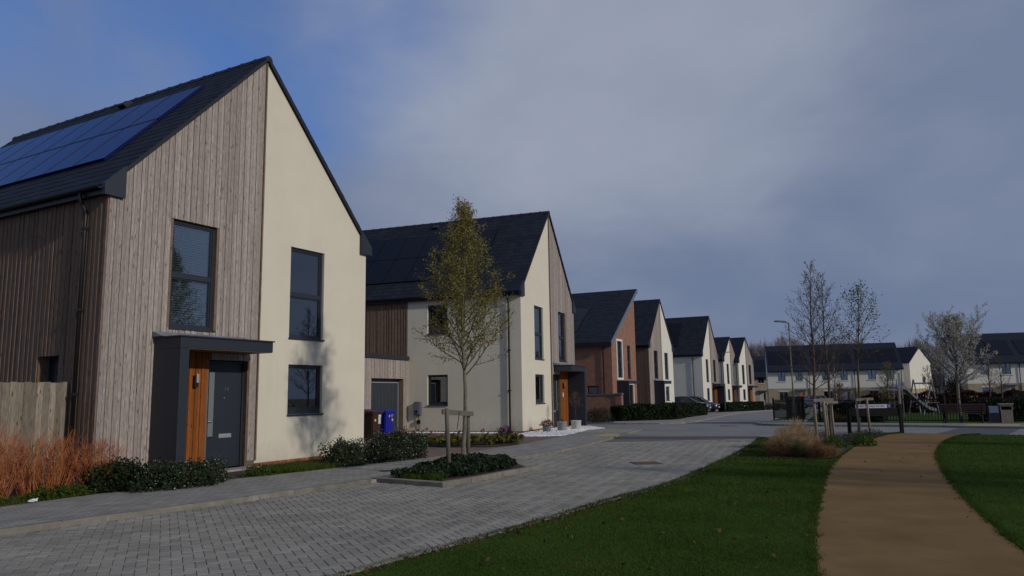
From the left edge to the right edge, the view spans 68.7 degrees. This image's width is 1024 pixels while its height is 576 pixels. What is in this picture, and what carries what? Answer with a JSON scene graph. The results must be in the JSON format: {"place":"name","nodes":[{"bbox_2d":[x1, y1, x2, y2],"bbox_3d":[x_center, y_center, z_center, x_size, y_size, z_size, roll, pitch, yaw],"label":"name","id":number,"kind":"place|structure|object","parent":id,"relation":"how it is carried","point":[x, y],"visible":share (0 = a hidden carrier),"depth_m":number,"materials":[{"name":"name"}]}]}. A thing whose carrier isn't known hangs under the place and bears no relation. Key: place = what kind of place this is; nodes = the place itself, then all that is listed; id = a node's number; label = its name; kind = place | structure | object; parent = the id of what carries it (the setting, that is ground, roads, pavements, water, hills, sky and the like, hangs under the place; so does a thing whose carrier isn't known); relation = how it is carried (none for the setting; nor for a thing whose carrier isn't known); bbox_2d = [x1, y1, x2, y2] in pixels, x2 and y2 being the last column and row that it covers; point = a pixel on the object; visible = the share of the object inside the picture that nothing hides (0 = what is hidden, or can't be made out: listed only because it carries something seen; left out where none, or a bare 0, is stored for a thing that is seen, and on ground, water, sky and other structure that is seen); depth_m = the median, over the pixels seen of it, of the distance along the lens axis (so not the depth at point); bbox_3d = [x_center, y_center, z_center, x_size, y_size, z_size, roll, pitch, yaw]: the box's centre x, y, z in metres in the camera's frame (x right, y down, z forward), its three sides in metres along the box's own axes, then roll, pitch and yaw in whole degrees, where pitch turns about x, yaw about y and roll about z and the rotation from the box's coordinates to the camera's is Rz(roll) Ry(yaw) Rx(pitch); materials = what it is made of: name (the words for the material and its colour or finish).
{"place":"outdoors","nodes":[
{"label":"outdoors","id":0,"kind":"place"},
{"bbox_2d":[0,454,417,506],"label":"front garden soil","id":1,"kind":"structure","parent":0,"point":[310,464],"depth_m":15.55,"materials":[{"name":"brown soil"}]},
{"bbox_2d":[0,411,34,497],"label":"dogwood shrub","id":2,"kind":"object","parent":1,"relation":"on","point":[4,461],"visible":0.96,"depth_m":11.95,"materials":[{"name":"orange plant"}]},
{"bbox_2d":[0,382,67,486],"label":"timber fence","id":3,"kind":"object","parent":1,"relation":"on","point":[33,407],"visible":0.67,"depth_m":13.68,"materials":[{"name":"wood"}]},
{"bbox_2d":[0,422,91,496],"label":"dogwood shrub","id":4,"kind":"object","parent":1,"relation":"on","point":[35,480],"visible":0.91,"depth_m":12.38,"materials":[{"name":"orange plant"}]},
{"bbox_2d":[15,482,97,501],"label":"weeds","id":5,"kind":"object","parent":1,"relation":"on","point":[72,491],"visible":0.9,"depth_m":11.97,"materials":[{"name":"green plant"}]},
{"bbox_2d":[64,429,128,488],"bbox_3d":[-7.189,2.971,12.948,1.010,1.095,1.030,-8,-10,40],"label":"dogwood shrub","id":6,"kind":"object","parent":1,"relation":"on","point":[89,456],"visible":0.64,"depth_m":12.84,"materials":[{"name":"orange plant"}]},
{"bbox_2d":[78,455,149,492],"bbox_3d":[-6.847,3.208,12.996,1.179,0.658,1.142,-8,-11,41],"label":"shrub","id":7,"kind":"object","parent":1,"relation":"on","point":[120,468],"visible":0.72,"depth_m":12.70,"materials":[{"name":"green plant"}]},
{"bbox_2d":[107,457,227,492],"bbox_3d":[-6.024,3.287,13.301,1.263,0.564,2.009,-8,-11,41],"label":"shrub","id":8,"kind":"object","parent":1,"relation":"on","point":[173,475],"visible":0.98,"depth_m":13.01,"materials":[{"name":"green plant"}]},
{"bbox_2d":[190,455,231,481],"bbox_3d":[-5.679,3.397,14.037,0.719,0.533,0.786,-8,-11,41],"label":"shrub","id":9,"kind":"object","parent":1,"relation":"on","point":[218,462],"visible":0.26,"depth_m":14.03,"materials":[{"name":"green plant"}]},
{"bbox_2d":[239,460,279,477],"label":"weeds","id":10,"kind":"object","parent":1,"relation":"on","point":[260,469],"visible":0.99,"depth_m":14.90,"materials":[{"name":"green plant"}]},
{"bbox_2d":[316,435,368,467],"bbox_3d":[-3.791,3.663,16.842,1.052,0.732,1.149,-8,-11,41],"label":"shrub","id":11,"kind":"object","parent":1,"relation":"on","point":[346,452],"visible":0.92,"depth_m":16.68,"materials":[{"name":"green plant"}]},
{"bbox_2d":[354,425,428,462],"bbox_3d":[-2.890,3.782,18.322,1.373,0.886,2.527,-5,-9,28],"label":"shrub","id":12,"kind":"object","parent":1,"relation":"on","point":[400,447],"visible":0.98,"depth_m":17.90,"materials":[{"name":"green plant"}]},
{"bbox_2d":[0,427,642,527],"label":"pavement","id":13,"kind":"structure","parent":0,"point":[63,509],"depth_m":12.58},
{"bbox_2d":[388,464,524,480],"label":"tree bed soil","id":14,"kind":"object","parent":13,"relation":"on","point":[431,478],"visible":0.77,"depth_m":13.93,"materials":[{"name":"brown soil"}]},
{"bbox_2d":[390,451,517,477],"bbox_3d":[-0.850,3.600,15.591,1.821,0.350,4.159,-4,-9,23],"label":"ivy cover","id":15,"kind":"object","parent":14,"relation":"on","point":[460,464],"visible":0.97,"depth_m":14.77,"materials":[{"name":"green plant"}]},
{"bbox_2d":[441,408,473,462],"bbox_3d":[-1.092,3.161,15.435,0.169,1.382,1.819,-3,-8,12],"label":"tree stake","id":16,"kind":"object","parent":14,"relation":"on","point":[446,412],"visible":0.87,"depth_m":15.03,"materials":[{"name":"brown wood"}]},
{"bbox_2d":[413,194,517,454],"bbox_3d":[-1.025,0.887,16.225,2.322,6.008,2.472,-1,-8,0],"label":"street tree","id":17,"kind":"object","parent":14,"relation":"on","point":[464,219],"visible":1,"depth_m":16.17,"materials":[{"name":"green plant"}]},
{"bbox_2d":[0,438,756,575],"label":"road","id":18,"kind":"structure","parent":0,"point":[324,532],"depth_m":9.55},
{"bbox_2d":[371,465,540,487],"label":"bed kerb","id":19,"kind":"structure","parent":18,"relation":"on","point":[448,483],"depth_m":13.73,"materials":[{"name":"concrete"}]},
{"bbox_2d":[364,431,582,457],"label":"driveway","id":20,"kind":"structure","parent":0,"point":[436,451],"depth_m":22.00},
{"bbox_2d":[364,409,383,438],"bbox_3d":[-4.997,4.804,26.360,0.788,1.058,0.620,-5,-9,29],"label":"wheeled bin","id":21,"kind":"object","parent":20,"relation":"on","point":[372,419],"visible":0.57,"depth_m":26.13,"materials":[{"name":"brown plastic"}]},
{"bbox_2d":[373,409,395,437],"bbox_3d":[-4.665,4.897,27.053,0.788,1.058,0.620,-5,-9,29],"label":"wheeled bin","id":22,"kind":"object","parent":20,"relation":"on","point":[387,419],"visible":0.59,"depth_m":26.81,"materials":[{"name":"blue plastic"}]},
{"bbox_2d":[413,441,518,446],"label":"flower bed soil","id":23,"kind":"structure","parent":20,"relation":"on","point":[480,444],"depth_m":22.70,"materials":[{"name":"soil"}]},
{"bbox_2d":[0,0,1023,388],"label":"sky","id":24,"kind":"structure","parent":0,"point":[692,156],"materials":[{"name":"blue"}]},
{"bbox_2d":[519,425,603,436],"bbox_3d":[2.476,5.935,31.379,2.320,0.088,10.129,-4,-9,22],"label":"pebble bed","id":25,"kind":"object","parent":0,"point":[554,432],"visible":0.78,"depth_m":29.14,"materials":[{"name":"white gravel"}]},
{"bbox_2d":[320,432,972,575],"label":"lawn","id":26,"kind":"structure","parent":0,"point":[756,511],"depth_m":8.37,"materials":[{"name":"green plant"}]},
{"bbox_2d":[340,437,766,575],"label":"fallen leaves","id":27,"kind":"object","parent":26,"relation":"on","point":[486,535],"visible":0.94,"depth_m":9.31,"materials":[{"name":"brown plant"}]},
{"bbox_2d":[845,402,903,432],"bbox_3d":[12.865,4.591,26.564,1.890,1.120,0.110,-2,-8,5],"label":"street sign","id":28,"kind":"object","parent":26,"relation":"on","point":[881,410],"visible":0.91,"depth_m":26.56,"materials":[{"name":"black paint"}]},
{"bbox_2d":[587,409,772,423],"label":"pavement","id":29,"kind":"structure","parent":0,"point":[700,418],"depth_m":43.07,"materials":[{"name":"grey concrete"}]},
{"bbox_2d":[587,404,615,422],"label":"shrub","id":30,"kind":"object","parent":29,"relation":"on","point":[596,415],"visible":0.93,"depth_m":40.50,"materials":[{"name":"green plant"}]},
{"bbox_2d":[691,402,707,415],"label":"clipped hedge","id":31,"kind":"object","parent":29,"relation":"on","point":[699,409],"visible":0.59,"depth_m":54.89,"materials":[{"name":"green plant"}]},
{"bbox_2d":[674,396,711,409],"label":"parked car","id":32,"kind":"object","parent":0,"point":[683,399],"visible":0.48,"depth_m":66.98,"materials":[{"name":"black paint"}]},
{"bbox_2d":[689,396,719,411],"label":"parked car","id":33,"kind":"object","parent":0,"point":[715,406],"visible":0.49,"depth_m":69.43,"materials":[{"name":"black paint"}]},
{"bbox_2d":[554,410,1023,438],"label":"side road","id":34,"kind":"structure","parent":0,"point":[716,429],"depth_m":30.68,"materials":[{"name":"grey asphalt"}]},
{"bbox_2d":[615,436,759,438],"bbox_3d":[6.056,5.162,25.895,4.915,0.001,1.186,-2,-8,11],"label":"ramp band","id":35,"kind":"object","parent":34,"relation":"on","point":[634,437],"visible":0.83,"depth_m":25.95,"materials":[{"name":"concrete"}]},
{"bbox_2d":[756,420,942,426],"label":"kerb","id":36,"kind":"structure","parent":34,"relation":"on","point":[820,425],"depth_m":31.32,"materials":[{"name":"concrete"}]},
{"bbox_2d":[940,428,1018,433],"bbox_3d":[16.852,5.137,26.910,2.032,0.001,4.421,-7,-10,38],"label":"asphalt patch","id":37,"kind":"object","parent":34,"relation":"on","point":[983,430],"visible":1,"depth_m":26.84,"materials":[{"name":"asphalt"}]},
{"bbox_2d":[772,413,807,420],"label":"verge","id":38,"kind":"structure","parent":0,"point":[783,418],"depth_m":41.34,"materials":[{"name":"plant"}]},
{"bbox_2d":[785,396,805,418],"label":"gate panel","id":39,"kind":"structure","parent":38,"relation":"on","point":[796,397],"depth_m":40.67,"materials":[{"name":"black paint"}]},
{"bbox_2d":[772,395,1023,422],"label":"playground railings","id":40,"kind":"object","parent":38,"relation":"on","point":[801,409],"visible":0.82,"depth_m":33.00,"materials":[{"name":"black metal"}]},
{"bbox_2d":[765,415,831,446],"bbox_3d":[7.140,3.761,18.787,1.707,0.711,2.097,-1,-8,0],"label":"ornamental grass","id":41,"kind":"object","parent":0,"point":[790,434],"depth_m":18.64,"materials":[{"name":"plant"}]},
{"bbox_2d":[764,432,891,457],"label":"planting bed soil","id":42,"kind":"structure","parent":0,"point":[841,450],"depth_m":21.09,"materials":[{"name":"soil"}]},
{"bbox_2d":[756,435,805,456],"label":"ornamental grass","id":43,"kind":"object","parent":42,"relation":"on","point":[775,448],"depth_m":17.70,"materials":[{"name":"brown plant"}]},
{"bbox_2d":[783,436,813,456],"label":"ornamental grass","id":44,"kind":"object","parent":42,"relation":"on","point":[798,452],"depth_m":17.48,"materials":[{"name":"green plant"}]},
{"bbox_2d":[764,258,854,435],"bbox_3d":[9.168,1.932,23.282,2.400,5.713,2.426,3,-9,-27],"label":"bare tree","id":45,"kind":"object","parent":42,"relation":"on","point":[812,346],"visible":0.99,"depth_m":23.15,"materials":[{"name":"brown plant"}]},
{"bbox_2d":[796,438,842,457],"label":"ornamental grass","id":46,"kind":"object","parent":42,"relation":"on","point":[820,452],"depth_m":17.25,"materials":[{"name":"brown plant"}]},
{"bbox_2d":[813,398,832,439],"bbox_3d":[9.179,3.928,21.964,0.571,1.366,0.318,-3,-8,17],"label":"tree stake","id":47,"kind":"object","parent":42,"relation":"on","point":[823,400],"visible":0.84,"depth_m":22.07,"materials":[{"name":"brown wood"}]},
{"bbox_2d":[793,271,858,435],"bbox_3d":[9.993,2.145,23.940,2.203,5.446,1.923,-1,-8,0],"label":"bare tree","id":48,"kind":"object","parent":42,"relation":"on","point":[828,378],"visible":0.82,"depth_m":23.92,"materials":[{"name":"brown plant"}]},
{"bbox_2d":[825,401,837,437],"bbox_3d":[9.879,4.128,23.124,0.427,1.271,0.147,-2,-8,10],"label":"tree stake","id":49,"kind":"object","parent":42,"relation":"on","point":[832,416],"visible":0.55,"depth_m":23.13,"materials":[{"name":"brown wood"}]},
{"bbox_2d":[822,434,849,447],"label":"leafy plant","id":50,"kind":"object","parent":42,"relation":"on","point":[834,440],"visible":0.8,"depth_m":20.09,"materials":[{"name":"green plant"}]},
{"bbox_2d":[855,397,872,430],"bbox_3d":[12.413,4.509,26.270,0.578,1.316,0.159,-4,-9,22],"label":"tree stake","id":51,"kind":"object","parent":42,"relation":"on","point":[866,406],"visible":0.85,"depth_m":26.31,"materials":[{"name":"brown wood"}]},
{"bbox_2d":[850,432,878,446],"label":"leafy plant","id":52,"kind":"object","parent":42,"relation":"on","point":[864,439],"visible":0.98,"depth_m":20.80,"materials":[{"name":"green plant"}]},
{"bbox_2d":[764,407,938,410],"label":"terrace forecourt","id":53,"kind":"structure","parent":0,"point":[807,408],"depth_m":79.05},
{"bbox_2d":[765,345,812,407],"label":"terraced house","id":54,"kind":"structure","parent":53,"relation":"on","point":[778,380],"depth_m":101.79,"materials":[{"name":"paint"}]},
{"bbox_2d":[944,333,1023,403],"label":"terraced house","id":55,"kind":"structure","parent":53,"relation":"on","point":[1000,344],"depth_m":85.53,"materials":[{"name":"paint"}]},
{"bbox_2d":[759,420,1023,428],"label":"pavement","id":56,"kind":"structure","parent":0,"point":[958,425],"depth_m":30.96,"materials":[{"name":"grey concrete"}]},
{"bbox_2d":[774,320,795,420],"bbox_3d":[13.585,4.118,37.227,0.776,5.020,0.200,0,-8,-6],"label":"street lamp","id":57,"kind":"object","parent":56,"relation":"on","point":[794,410],"visible":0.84,"depth_m":37.20,"materials":[{"name":"metal"}]},
{"bbox_2d":[987,403,1013,422],"bbox_3d":[20.417,5.233,31.263,0.920,0.805,0.580,-5,-9,28],"label":"litter bin","id":58,"kind":"object","parent":56,"relation":"on","point":[995,413],"visible":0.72,"depth_m":31.12,"materials":[{"name":"black paint"}]},
{"bbox_2d":[770,389,1022,549],"bbox_3d":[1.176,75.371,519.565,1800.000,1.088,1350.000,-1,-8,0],"label":"ground","id":59,"kind":"structure","parent":0,"point":[832,457],"depth_m":17.92,"materials":[{"name":"plant"}]},
{"bbox_2d":[0,479,370,535],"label":"kerb","id":60,"kind":"structure","parent":59,"relation":"on","point":[88,520],"depth_m":10.57,"materials":[{"name":"concrete"}]},
{"bbox_2d":[0,56,371,483],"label":"gable house","id":61,"kind":"structure","parent":59,"relation":"on","point":[183,271],"depth_m":16.46,"materials":[{"name":"beige wood"}]},
{"bbox_2d":[48,357,58,382],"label":"window","id":62,"kind":"structure","parent":61,"relation":"in","point":[53,363],"depth_m":15.08,"materials":[{"name":"black glass"}]},
{"bbox_2d":[168,219,215,331],"bbox_3d":[-7.035,-0.239,16.097,0.685,2.380,1.200,-5,-9,29],"label":"window","id":63,"kind":"structure","parent":61,"relation":"in","point":[192,269],"depth_m":16.21,"materials":[{"name":"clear glass"}]},
{"bbox_2d":[205,361,244,466],"bbox_3d":[-6.351,2.772,16.470,0.131,2.300,1.040,-5,-9,29],"label":"front door","id":64,"kind":"structure","parent":61,"relation":"in","point":[226,379],"depth_m":16.53,"materials":[{"name":"grey paint"}]},
{"bbox_2d":[286,364,323,415],"bbox_3d":[-5.149,2.526,18.534,0.185,1.235,1.210,-5,-9,29],"label":"window","id":65,"kind":"structure","parent":61,"relation":"in","point":[303,380],"depth_m":18.61,"materials":[{"name":"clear glass"}]},
{"bbox_2d":[288,247,324,340],"bbox_3d":[-5.190,0.174,18.856,0.185,2.285,1.210,-5,-9,29],"label":"window","id":66,"kind":"structure","parent":61,"relation":"in","point":[306,266],"depth_m":18.94,"materials":[{"name":"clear glass"}]},
{"bbox_2d":[362,211,586,432],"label":"gable house","id":67,"kind":"structure","parent":59,"relation":"on","point":[533,380],"depth_m":31.77,"materials":[{"name":"beige paint"}]},
{"bbox_2d":[427,305,447,334],"bbox_3d":[-3.013,1.341,31.600,1.030,1.310,0.685,-4,-9,21],"label":"window","id":68,"kind":"structure","parent":67,"relation":"in","point":[430,310],"depth_m":31.87,"materials":[{"name":"black glass"}]},
{"bbox_2d":[427,375,447,405],"bbox_3d":[-2.968,4.247,31.191,1.030,1.340,0.685,-4,-9,21],"label":"window","id":69,"kind":"structure","parent":67,"relation":"in","point":[437,384],"depth_m":31.48,"materials":[{"name":"black glass"}]},
{"bbox_2d":[534,306,544,359],"bbox_3d":[1.108,1.927,32.004,0.185,2.285,1.210,-4,-9,21],"label":"window","id":70,"kind":"structure","parent":67,"relation":"in","point":[537,310],"depth_m":32.24,"materials":[{"name":"grey glass"}]},
{"bbox_2d":[535,374,545,403],"bbox_3d":[1.141,4.277,31.664,0.185,1.235,1.210,-4,-9,21],"label":"window","id":71,"kind":"structure","parent":67,"relation":"in","point":[538,378],"depth_m":31.89,"materials":[{"name":"grey glass"}]},
{"bbox_2d":[553,375,558,426],"bbox_3d":[1.896,5.084,33.797,0.090,2.300,1.040,-4,-9,21],"label":"front door","id":72,"kind":"structure","parent":67,"relation":"in","point":[555,377],"depth_m":33.99,"materials":[{"name":"wood"}]},
{"bbox_2d":[558,312,565,361],"bbox_3d":[2.300,2.309,35.096,0.185,2.315,1.140,-4,-9,21],"label":"window","id":73,"kind":"structure","parent":67,"relation":"in","point":[560,316],"depth_m":35.34,"materials":[{"name":"grey glass"}]},
{"bbox_2d":[330,450,743,575],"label":"road edging","id":74,"kind":"object","parent":59,"relation":"on","point":[389,560],"visible":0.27,"depth_m":7.73,"materials":[{"name":"concrete"}]},
{"bbox_2d":[511,428,642,459],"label":"kerb","id":75,"kind":"structure","parent":59,"relation":"on","point":[569,448],"depth_m":21.22,"materials":[{"name":"concrete"}]},
{"bbox_2d":[586,393,623,419],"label":"garden wall","id":76,"kind":"structure","parent":59,"relation":"on","point":[607,401],"depth_m":47.07,"materials":[{"name":"red brick"}]},
{"bbox_2d":[572,289,638,404],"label":"brick house","id":77,"kind":"structure","parent":59,"relation":"on","point":[604,340],"depth_m":49.93,"materials":[{"name":"brown brick"}]},
{"bbox_2d":[752,356,767,405],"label":"terraced house","id":78,"kind":"structure","parent":59,"relation":"on","point":[759,368],"depth_m":119.54,"materials":[{"name":"stone"}]},
{"bbox_2d":[807,344,857,406],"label":"terraced house","id":79,"kind":"structure","parent":59,"relation":"on","point":[850,378],"depth_m":99.99,"materials":[{"name":"stone"}]},
{"bbox_2d":[749,330,945,393],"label":"woods","id":80,"kind":"object","parent":59,"relation":"on","point":[760,351],"visible":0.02,"depth_m":212.68,"materials":[{"name":"brown plant"}]},
{"bbox_2d":[826,279,891,431],"bbox_3d":[12.466,2.465,27.074,1.920,5.612,2.457,2,-8,-17],"label":"young tree","id":81,"kind":"object","parent":59,"relation":"on","point":[857,289],"visible":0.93,"depth_m":27.01,"materials":[{"name":"brown plant"}]},
{"bbox_2d":[851,342,904,402],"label":"terraced house","id":82,"kind":"structure","parent":59,"relation":"on","point":[870,371],"depth_m":98.63,"materials":[{"name":"stone"}]},
{"bbox_2d":[1004,332,1023,381],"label":"terraced house","id":83,"kind":"structure","parent":59,"relation":"on","point":[1016,340],"depth_m":87.21,"materials":[{"name":"stone"}]},
{"bbox_2d":[897,346,932,403],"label":"end house","id":84,"kind":"structure","parent":0,"point":[914,361],"depth_m":106.01,"materials":[{"name":"paint"}]},
{"bbox_2d":[807,409,1023,422],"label":"playground grass","id":85,"kind":"structure","parent":0,"point":[921,416],"depth_m":38.83,"materials":[{"name":"green plant"}]},
{"bbox_2d":[825,382,853,415],"bbox_3d":[16.681,5.778,38.135,1.653,2.138,1.400,-6,-9,31],"label":"bare bush","id":86,"kind":"object","parent":85,"relation":"on","point":[839,390],"visible":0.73,"depth_m":38.15,"materials":[{"name":"grey plant"}]},
{"bbox_2d":[827,401,886,421],"bbox_3d":[16.563,5.925,35.936,2.603,1.098,1.187,-8,-11,40],"label":"evergreen hedge","id":87,"kind":"object","parent":85,"relation":"on","point":[844,411],"visible":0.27,"depth_m":35.74,"materials":[{"name":"green plant"}]},
{"bbox_2d":[877,361,898,417],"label":"bushy tree","id":88,"kind":"object","parent":85,"relation":"on","point":[887,386],"visible":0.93,"depth_m":40.61,"materials":[{"name":"brown plant"}]},
{"bbox_2d":[887,379,936,416],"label":"playground slide","id":89,"kind":"object","parent":85,"relation":"on","point":[907,391],"visible":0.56,"depth_m":43.29,"materials":[{"name":"grey metal"}]},
{"bbox_2d":[909,379,939,413],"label":"swing frame","id":90,"kind":"object","parent":85,"relation":"on","point":[930,382],"visible":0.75,"depth_m":48.83,"materials":[{"name":"grey metal"}]},
{"bbox_2d":[860,389,1023,412],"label":"beech hedge","id":91,"kind":"object","parent":85,"relation":"on","point":[983,394],"visible":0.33,"depth_m":53.15,"materials":[{"name":"brown plant"}]},
{"bbox_2d":[943,372,963,402],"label":"conifer","id":92,"kind":"object","parent":85,"relation":"on","point":[953,389],"visible":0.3,"depth_m":76.12,"materials":[{"name":"green plant"}]},
{"bbox_2d":[913,301,997,422],"bbox_3d":[19.210,3.302,32.531,2.999,5.280,3.152,5,-10,-38],"label":"cherry tree","id":93,"kind":"object","parent":85,"relation":"on","point":[951,325],"visible":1,"depth_m":32.44,"materials":[{"name":"grey plant"}]},
{"bbox_2d":[939,403,985,422],"bbox_3d":[19.098,5.317,31.751,1.700,0.869,0.602,-5,-9,28],"label":"park bench","id":94,"kind":"object","parent":85,"relation":"on","point":[942,406],"visible":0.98,"depth_m":31.57,"materials":[{"name":"black paint"}]},
{"bbox_2d":[980,358,999,395],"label":"bare tree","id":95,"kind":"object","parent":85,"relation":"on","point":[988,376],"visible":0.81,"depth_m":44.10,"materials":[{"name":"grey plant"}]},
{"bbox_2d":[967,396,1023,421],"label":"evergreen hedge","id":96,"kind":"object","parent":85,"relation":"on","point":[1016,401],"visible":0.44,"depth_m":33.17,"materials":[{"name":"green plant"}]},
{"bbox_2d":[989,357,1012,406],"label":"bare tree","id":97,"kind":"object","parent":85,"relation":"on","point":[1001,389],"visible":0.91,"depth_m":44.39,"materials":[{"name":"brown plant"}]},
{"bbox_2d":[814,433,1023,575],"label":"path","id":98,"kind":"structure","parent":0,"point":[898,515],"depth_m":8.94,"materials":[{"name":"brown gravel"}]},
{"bbox_2d":[933,433,1023,553],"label":"lawn","id":99,"kind":"structure","parent":0,"point":[983,473],"depth_m":13.51,"materials":[{"name":"green plant"}]},
{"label":"front gardens soil","id":100,"kind":"structure","parent":0,"visible":0},
{"bbox_2d":[610,402,673,420],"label":"clipped hedge","id":101,"kind":"object","parent":100,"relation":"on","point":[640,411],"visible":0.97,"depth_m":43.82,"materials":[{"name":"green plant"}]},
{"bbox_2d":[634,299,674,403],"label":"gable house","id":102,"kind":"structure","parent":100,"relation":"on","point":[654,348],"depth_m":62.44,"materials":[{"name":"white paint"}]},
{"bbox_2d":[660,402,693,418],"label":"clipped hedge","id":103,"kind":"object","parent":100,"relation":"on","point":[682,410],"visible":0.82,"depth_m":47.25,"materials":[{"name":"green plant"}]},
{"bbox_2d":[665,316,725,410],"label":"gable house","id":104,"kind":"structure","parent":100,"relation":"on","point":[695,363],"depth_m":75.79,"materials":[{"name":"white paint"}]},
{"bbox_2d":[714,337,741,401],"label":"gable house","id":105,"kind":"structure","parent":100,"relation":"on","point":[723,344],"depth_m":86.55,"materials":[{"name":"white paint"}]},
{"bbox_2d":[718,401,763,411],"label":"clipped hedge","id":106,"kind":"object","parent":100,"relation":"on","point":[734,406],"visible":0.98,"depth_m":72.52,"materials":[{"name":"green plant"}]},
{"bbox_2d":[730,337,757,404],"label":"gable house","id":107,"kind":"structure","parent":100,"relation":"on","point":[743,371],"depth_m":90.20,"materials":[{"name":"white paint"}]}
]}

